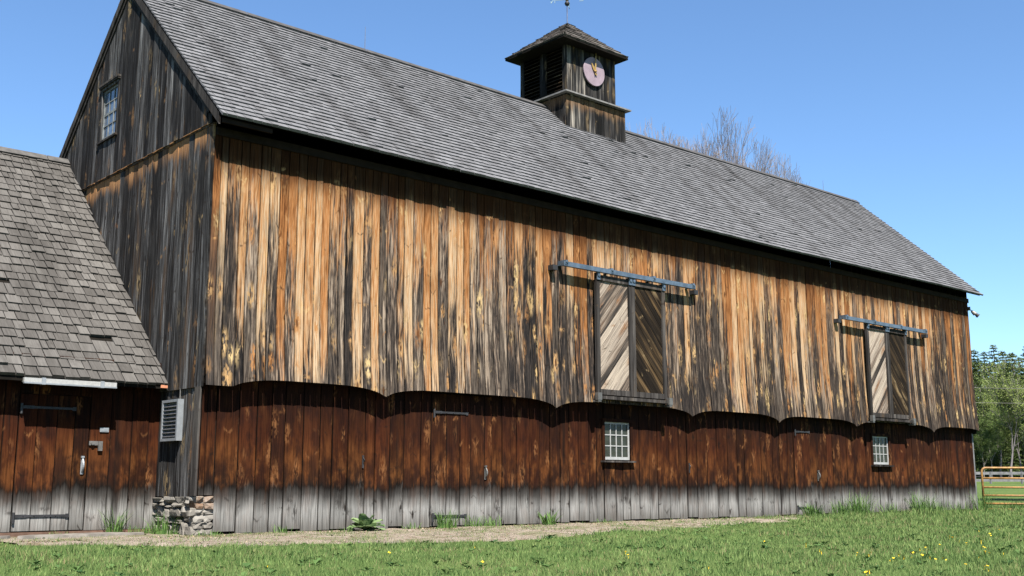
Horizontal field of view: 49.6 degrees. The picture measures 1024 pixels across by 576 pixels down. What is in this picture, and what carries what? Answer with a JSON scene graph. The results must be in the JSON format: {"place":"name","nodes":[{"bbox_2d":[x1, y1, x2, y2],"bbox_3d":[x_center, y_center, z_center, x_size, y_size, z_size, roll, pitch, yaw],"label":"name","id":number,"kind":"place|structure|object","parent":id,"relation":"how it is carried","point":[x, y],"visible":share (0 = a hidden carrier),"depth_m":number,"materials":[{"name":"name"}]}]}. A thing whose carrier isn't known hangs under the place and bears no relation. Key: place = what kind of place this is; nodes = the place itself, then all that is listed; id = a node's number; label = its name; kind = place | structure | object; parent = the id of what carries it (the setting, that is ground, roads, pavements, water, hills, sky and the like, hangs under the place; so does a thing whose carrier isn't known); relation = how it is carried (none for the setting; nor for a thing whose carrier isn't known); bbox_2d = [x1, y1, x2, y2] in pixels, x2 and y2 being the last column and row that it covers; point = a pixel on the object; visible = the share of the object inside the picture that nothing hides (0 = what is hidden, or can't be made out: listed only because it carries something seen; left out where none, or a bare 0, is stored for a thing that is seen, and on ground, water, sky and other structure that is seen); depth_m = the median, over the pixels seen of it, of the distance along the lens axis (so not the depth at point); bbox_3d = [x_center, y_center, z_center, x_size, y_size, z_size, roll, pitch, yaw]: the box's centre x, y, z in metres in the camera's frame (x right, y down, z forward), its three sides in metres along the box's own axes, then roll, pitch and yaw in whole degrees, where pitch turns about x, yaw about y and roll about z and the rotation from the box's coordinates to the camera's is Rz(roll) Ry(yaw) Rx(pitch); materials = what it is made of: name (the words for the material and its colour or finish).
{"place":"outdoors","nodes":[
{"label":"outdoors","id":0,"kind":"place"},
{"bbox_2d":[0,535,9,538],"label":"stone slab","id":1,"kind":"structure","parent":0,"point":[5,537],"depth_m":16.70,"materials":[{"name":"grey stone"}]},
{"bbox_2d":[0,454,1023,575],"bbox_3d":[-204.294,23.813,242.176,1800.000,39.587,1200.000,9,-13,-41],"label":"ground","id":2,"kind":"structure","parent":0,"point":[1010,491],"depth_m":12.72,"materials":[{"name":"green plant"}]},
{"bbox_2d":[0,146,167,536],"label":"shed","id":3,"kind":"structure","parent":2,"relation":"on","point":[73,459],"depth_m":18.94,"materials":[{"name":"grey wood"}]},
{"bbox_2d":[10,394,90,531],"bbox_3d":[-7.497,2.843,18.064,1.138,2.180,0.120,9,-13,-41],"label":"shed door","id":4,"kind":"structure","parent":3,"relation":"in","point":[51,473],"depth_m":18.07,"materials":[{"name":"brown wood"}]},
{"bbox_2d":[22,377,116,388],"bbox_3d":[-7.319,1.574,18.208,1.495,0.110,0.470,9,-13,-41],"label":"strip light","id":5,"kind":"object","parent":3,"relation":"attached to","point":[61,382],"visible":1,"depth_m":18.02,"materials":[{"name":"white paint"}]},
{"bbox_2d":[0,515,807,546],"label":"dirt strip","id":6,"kind":"object","parent":2,"relation":"on","point":[412,535],"visible":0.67,"depth_m":17.84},
{"bbox_2d":[17,532,143,538],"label":"stone slab","id":7,"kind":"structure","parent":6,"relation":"on","point":[69,535],"depth_m":17.28,"materials":[{"name":"grey stone"}]},
{"bbox_2d":[98,508,137,531],"bbox_3d":[-6.610,3.847,18.362,0.786,0.527,0.748,9,-13,-41],"label":"grass tuft","id":8,"kind":"object","parent":6,"relation":"on","point":[117,527],"visible":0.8,"depth_m":18.31,"materials":[{"name":"green plant"}]},
{"bbox_2d":[128,524,157,533],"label":"grass tuft","id":9,"kind":"object","parent":6,"relation":"on","point":[145,528],"visible":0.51,"depth_m":18.44,"materials":[{"name":"green plant"}]},
{"bbox_2d":[143,513,182,534],"bbox_3d":[-5.693,3.934,18.596,1.004,0.437,1.024,9,-13,-41],"label":"grass tuft","id":10,"kind":"object","parent":6,"relation":"on","point":[163,529],"visible":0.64,"depth_m":18.35,"materials":[{"name":"green plant"}]},
{"bbox_2d":[198,530,221,535],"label":"grass tuft","id":11,"kind":"object","parent":6,"relation":"on","point":[199,534],"visible":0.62,"depth_m":17.88,"materials":[{"name":"green plant"}]},
{"bbox_2d":[272,524,292,532],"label":"grass tuft","id":12,"kind":"object","parent":6,"relation":"on","point":[282,529],"visible":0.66,"depth_m":18.76,"materials":[{"name":"green plant"}]},
{"bbox_2d":[347,513,385,529],"bbox_3d":[-2.553,4.172,19.704,0.698,0.329,0.762,0,-10,-1],"label":"burdock","id":13,"kind":"object","parent":6,"relation":"on","point":[363,521],"visible":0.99,"depth_m":19.61,"materials":[{"name":"green plant"}]},
{"bbox_2d":[21,516,798,544],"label":"gravel","id":14,"kind":"structure","parent":6,"relation":"on","point":[452,531],"depth_m":18.11,"materials":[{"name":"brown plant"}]},
{"bbox_2d":[401,523,421,528],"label":"grass tuft","id":15,"kind":"object","parent":6,"relation":"on","point":[408,527],"visible":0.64,"depth_m":20.54,"materials":[{"name":"green plant"}]},
{"bbox_2d":[434,507,460,527],"bbox_3d":[-1.234,4.386,21.117,0.807,0.431,0.773,9,-13,-41],"label":"grass tuft","id":16,"kind":"object","parent":6,"relation":"on","point":[441,523],"visible":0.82,"depth_m":21.00,"materials":[{"name":"green plant"}]},
{"bbox_2d":[459,514,487,526],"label":"grass tuft","id":17,"kind":"object","parent":6,"relation":"on","point":[479,523],"visible":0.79,"depth_m":21.48,"materials":[{"name":"green plant"}]},
{"bbox_2d":[484,516,500,526],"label":"grass tuft","id":18,"kind":"object","parent":6,"relation":"on","point":[492,524],"visible":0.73,"depth_m":21.68,"materials":[{"name":"green plant"}]},
{"bbox_2d":[538,510,557,524],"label":"iris clump","id":19,"kind":"object","parent":6,"relation":"on","point":[548,520],"visible":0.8,"depth_m":22.52,"materials":[{"name":"green plant"}]},
{"bbox_2d":[801,501,822,516],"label":"weed clump","id":20,"kind":"object","parent":6,"relation":"on","point":[812,511],"visible":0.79,"depth_m":28.74,"materials":[{"name":"green plant"}]},
{"bbox_2d":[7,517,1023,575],"bbox_3d":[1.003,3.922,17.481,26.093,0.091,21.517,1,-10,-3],"label":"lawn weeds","id":21,"kind":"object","parent":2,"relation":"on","point":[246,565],"visible":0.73,"depth_m":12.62,"materials":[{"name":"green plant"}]},
{"bbox_2d":[59,0,983,534],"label":"barn","id":22,"kind":"structure","parent":2,"relation":"on","point":[387,290],"depth_m":23.31,"materials":[{"name":"brown wood"}]},
{"bbox_2d":[96,74,120,145],"bbox_3d":[-8.267,-3.646,22.729,0.135,1.270,1.020,9,-13,-41],"label":"gable window","id":23,"kind":"structure","parent":22,"relation":"in","point":[108,122],"depth_m":22.83,"materials":[{"name":"grey paint"}]},
{"bbox_2d":[160,389,183,441],"bbox_3d":[-5.803,2.169,18.927,0.120,0.890,0.630,9,-13,-41],"label":"vent box","id":24,"kind":"object","parent":22,"relation":"attached to","point":[171,420],"visible":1,"depth_m":18.88,"materials":[{"name":"metal"}]},
{"bbox_2d":[429,393,491,525],"bbox_3d":[-0.973,3.386,21.859,1.532,2.540,0.123,9,-13,-41],"label":"plank door","id":25,"kind":"structure","parent":22,"relation":"in","point":[460,426],"depth_m":21.87,"materials":[{"name":"brown wood"}]},
{"bbox_2d":[551,0,582,22],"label":"weathervane","id":26,"kind":"object","parent":22,"relation":"on","point":[567,3],"visible":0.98,"depth_m":31.62,"materials":[{"name":"metal"}]},
{"bbox_2d":[594,272,633,396],"bbox_3d":[2.302,1.032,24.818,1.150,2.750,0.125,9,-13,-41],"label":"sliding door","id":27,"kind":"structure","parent":22,"relation":"in","point":[612,295],"depth_m":24.82,"materials":[{"name":"brown wood"}]},
{"bbox_2d":[601,418,635,462],"bbox_3d":[2.377,3.430,24.880,1.050,0.970,0.145,9,-13,-41],"label":"window","id":28,"kind":"structure","parent":22,"relation":"in","point":[616,434],"depth_m":24.93,"materials":[{"name":"white paint"}]},
{"bbox_2d":[631,278,666,399],"bbox_3d":[3.170,1.167,25.576,1.150,2.750,0.125,9,-13,-41],"label":"sliding door","id":29,"kind":"structure","parent":22,"relation":"in","point":[648,300],"depth_m":25.61,"materials":[{"name":"brown wood"}]},
{"bbox_2d":[792,418,822,514],"bbox_3d":[7.952,4.772,29.661,1.222,2.540,0.123,9,-13,-41],"label":"plank door","id":30,"kind":"structure","parent":22,"relation":"in","point":[806,439],"depth_m":29.68,"materials":[{"name":"brown wood"}]},
{"bbox_2d":[864,323,891,417],"bbox_3d":[10.632,2.376,32.092,1.110,2.730,0.125,9,-13,-41],"label":"sliding door","id":31,"kind":"structure","parent":22,"relation":"in","point":[876,344],"depth_m":32.10,"materials":[{"name":"brown wood"}]},
{"bbox_2d":[870,433,893,466],"bbox_3d":[10.733,4.714,32.188,1.100,0.940,0.145,9,-13,-41],"label":"window","id":32,"kind":"structure","parent":22,"relation":"in","point":[880,445],"depth_m":32.25,"materials":[{"name":"white paint"}]},
{"bbox_2d":[887,327,910,419],"bbox_3d":[11.466,2.505,32.821,1.100,2.730,0.125,9,-13,-41],"label":"sliding door","id":33,"kind":"structure","parent":22,"relation":"in","point":[896,339],"depth_m":32.86,"materials":[{"name":"brown wood"}]},
{"bbox_2d":[968,307,979,316],"bbox_3d":[15.320,0.801,36.657,0.456,0.351,0.235,4,-11,-20],"label":"flood light","id":34,"kind":"object","parent":22,"relation":"attached to","point":[976,314],"visible":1,"depth_m":36.63,"materials":[{"name":"metal"}]},
{"bbox_2d":[976,467,1023,509],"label":"farm gate","id":35,"kind":"structure","parent":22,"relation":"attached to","point":[982,482],"depth_m":35.92,"materials":[{"name":"orange metal"}]},
{"bbox_2d":[628,122,748,167],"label":"bare tree","id":36,"kind":"object","parent":2,"relation":"on","point":[662,132],"visible":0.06,"depth_m":64.17,"materials":[{"name":"grey plant"}]},
{"bbox_2d":[653,118,775,171],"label":"bare tree","id":37,"kind":"object","parent":2,"relation":"on","point":[735,162],"visible":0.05,"depth_m":63.71,"materials":[{"name":"grey plant"}]},
{"bbox_2d":[662,106,775,174],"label":"bare tree","id":38,"kind":"object","parent":2,"relation":"on","point":[724,135],"visible":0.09,"depth_m":64.59,"materials":[{"name":"grey plant"}]},
{"bbox_2d":[715,145,800,179],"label":"bare tree","id":39,"kind":"object","parent":2,"relation":"on","point":[784,171],"visible":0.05,"depth_m":71.82,"materials":[{"name":"grey plant"}]},
{"bbox_2d":[716,137,809,185],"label":"bare tree","id":40,"kind":"object","parent":2,"relation":"on","point":[762,163],"visible":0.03,"depth_m":63.19,"materials":[{"name":"grey plant"}]},
{"bbox_2d":[832,499,860,515],"bbox_3d":[8.899,5.889,29.900,1.129,0.545,1.155,4,-11,-22],"label":"grass tuft","id":41,"kind":"object","parent":2,"relation":"on","point":[842,509],"visible":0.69,"depth_m":29.78,"materials":[{"name":"green plant"}]},
{"bbox_2d":[843,491,877,515],"bbox_3d":[9.510,5.857,30.320,1.336,0.754,1.402,9,-13,-41],"label":"grass tuft","id":42,"kind":"object","parent":2,"relation":"on","point":[866,507],"visible":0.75,"depth_m":30.18,"materials":[{"name":"green plant"}]},
{"bbox_2d":[876,502,900,513],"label":"grass tuft","id":43,"kind":"object","parent":2,"relation":"on","point":[891,508],"visible":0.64,"depth_m":31.24,"materials":[{"name":"green plant"}]},
{"bbox_2d":[897,489,939,511],"bbox_3d":[11.972,6.247,32.548,1.486,0.767,1.257,2,-10,-11],"label":"grass tuft","id":44,"kind":"object","parent":2,"relation":"on","point":[920,506],"visible":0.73,"depth_m":32.41,"materials":[{"name":"green plant"}]},
{"bbox_2d":[926,499,955,511],"bbox_3d":[12.627,6.465,32.957,1.009,0.480,1.058,2,-10,-13],"label":"grass tuft","id":45,"kind":"object","parent":2,"relation":"on","point":[938,503],"visible":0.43,"depth_m":32.88,"materials":[{"name":"green plant"}]},
{"bbox_2d":[948,500,971,511],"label":"grass tuft","id":46,"kind":"object","parent":2,"relation":"on","point":[958,507],"visible":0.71,"depth_m":33.96,"materials":[{"name":"green plant"}]},
{"bbox_2d":[973,358,986,454],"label":"pine tree","id":47,"kind":"object","parent":2,"relation":"on","point":[978,368],"visible":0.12,"depth_m":167.97,"materials":[{"name":"green plant"}]},
{"bbox_2d":[972,360,988,454],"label":"pine tree","id":48,"kind":"object","parent":2,"relation":"on","point":[974,374],"visible":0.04,"depth_m":167.30,"materials":[{"name":"green plant"}]},
{"bbox_2d":[966,490,995,510],"bbox_3d":[14.856,6.684,34.929,1.303,0.741,1.253,9,-13,-41],"label":"grass tuft","id":49,"kind":"object","parent":2,"relation":"on","point":[983,505],"visible":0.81,"depth_m":34.87,"materials":[{"name":"green plant"}]},
{"bbox_2d":[971,349,990,397],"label":"pine tree","id":50,"kind":"object","parent":2,"relation":"on","point":[975,353],"visible":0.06,"depth_m":229.67,"materials":[{"name":"green plant"}]},
{"bbox_2d":[973,403,993,470],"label":"pine tree","id":51,"kind":"object","parent":2,"relation":"on","point":[978,454],"visible":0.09,"depth_m":136.82,"materials":[{"name":"green plant"}]},
{"bbox_2d":[979,352,993,383],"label":"pine tree","id":52,"kind":"object","parent":2,"relation":"on","point":[984,360],"visible":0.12,"depth_m":234.37,"materials":[{"name":"green plant"}]},
{"bbox_2d":[973,426,1003,476],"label":"budding tree","id":53,"kind":"object","parent":2,"relation":"on","point":[987,441],"visible":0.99,"depth_m":126.72,"materials":[{"name":"green plant"}]},
{"bbox_2d":[977,365,1002,458],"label":"pine tree","id":54,"kind":"object","parent":2,"relation":"on","point":[990,384],"visible":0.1,"depth_m":160.86,"materials":[{"name":"green plant"}]},
{"bbox_2d":[977,414,1004,476],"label":"pine tree","id":55,"kind":"object","parent":2,"relation":"on","point":[988,458],"visible":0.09,"depth_m":141.07,"materials":[{"name":"green plant"}]},
{"bbox_2d":[973,376,1013,475],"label":"pine tree","id":56,"kind":"object","parent":2,"relation":"on","point":[976,380],"visible":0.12,"depth_m":144.05,"materials":[{"name":"green plant"}]},
{"bbox_2d":[982,344,1009,391],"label":"pine tree","id":57,"kind":"object","parent":2,"relation":"on","point":[993,351],"visible":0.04,"depth_m":210.73,"materials":[{"name":"green plant"}]},
{"bbox_2d":[974,373,1020,476],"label":"budding tree","id":58,"kind":"object","parent":2,"relation":"on","point":[988,403],"visible":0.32,"depth_m":134.87,"materials":[{"name":"green plant"}]},
{"bbox_2d":[977,403,1018,476],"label":"budding tree","id":59,"kind":"object","parent":2,"relation":"on","point":[988,422],"visible":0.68,"depth_m":130.53,"materials":[{"name":"green plant"}]},
{"bbox_2d":[984,361,1011,415],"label":"pine tree","id":60,"kind":"object","parent":2,"relation":"on","point":[1005,371],"visible":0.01,"depth_m":184.83,"materials":[{"name":"green plant"}]},
{"bbox_2d":[976,429,1023,476],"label":"pine tree","id":61,"kind":"object","parent":2,"relation":"on","point":[998,458],"visible":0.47,"depth_m":136.10,"materials":[{"name":"green plant"}]},
{"bbox_2d":[976,472,1023,483],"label":"rail fence","id":62,"kind":"object","parent":2,"relation":"on","point":[1021,474],"visible":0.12,"depth_m":106.48,"materials":[{"name":"white wood"}]},
{"bbox_2d":[977,357,1023,476],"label":"budding tree","id":63,"kind":"object","parent":2,"relation":"on","point":[1003,398],"visible":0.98,"depth_m":124.98,"materials":[{"name":"green plant"}]},
{"bbox_2d":[990,365,1010,462],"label":"pine tree","id":64,"kind":"object","parent":2,"relation":"on","point":[998,380],"visible":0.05,"depth_m":161.41,"materials":[{"name":"green plant"}]},
{"bbox_2d":[978,391,1023,476],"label":"pine tree","id":65,"kind":"object","parent":2,"relation":"on","point":[1009,462],"visible":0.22,"depth_m":138.05,"materials":[{"name":"green plant"}]},
{"bbox_2d":[996,351,1012,381],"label":"pine tree","id":66,"kind":"object","parent":2,"relation":"on","point":[1002,354],"visible":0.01,"depth_m":224.14,"materials":[{"name":"green plant"}]},
{"bbox_2d":[987,373,1023,471],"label":"budding tree","id":67,"kind":"object","parent":2,"relation":"on","point":[1008,439],"visible":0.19,"depth_m":132.98,"materials":[{"name":"green plant"}]},
{"bbox_2d":[995,403,1023,450],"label":"budding tree","id":68,"kind":"object","parent":2,"relation":"on","point":[1012,420],"visible":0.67,"depth_m":129.49,"materials":[{"name":"green plant"}]},
{"bbox_2d":[1003,352,1018,378],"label":"pine tree","id":69,"kind":"object","parent":2,"relation":"on","point":[1007,355],"visible":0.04,"depth_m":215.99,"materials":[{"name":"green plant"}]},
{"bbox_2d":[1000,352,1023,455],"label":"pine tree","id":70,"kind":"object","parent":2,"relation":"on","point":[1015,363],"visible":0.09,"depth_m":171.28,"materials":[{"name":"green plant"}]},
{"bbox_2d":[1001,499,1023,510],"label":"grass tuft","id":71,"kind":"object","parent":2,"relation":"on","point":[1015,505],"visible":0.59,"depth_m":35.49,"materials":[{"name":"green plant"}]},
{"bbox_2d":[1003,380,1023,476],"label":"pine tree","id":72,"kind":"object","parent":2,"relation":"on","point":[1020,449],"visible":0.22,"depth_m":138.13,"materials":[{"name":"green plant"}]},
{"bbox_2d":[1009,346,1023,384],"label":"pine tree","id":73,"kind":"object","parent":2,"relation":"on","point":[1020,367],"visible":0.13,"depth_m":207.35,"materials":[{"name":"green plant"}]},
{"bbox_2d":[1014,357,1023,374],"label":"pine tree","id":74,"kind":"object","parent":2,"relation":"on","point":[1018,358],"visible":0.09,"depth_m":235.19,"materials":[{"name":"green plant"}]},
{"bbox_2d":[0,0,1023,397],"label":"sky","id":75,"kind":"structure","parent":0,"point":[910,111],"materials":[{"name":"blue"}]},
{"bbox_2d":[976,479,1023,479],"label":"gravel road","id":76,"kind":"structure","parent":0,"point":[1000,479],"depth_m":121.31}
]}

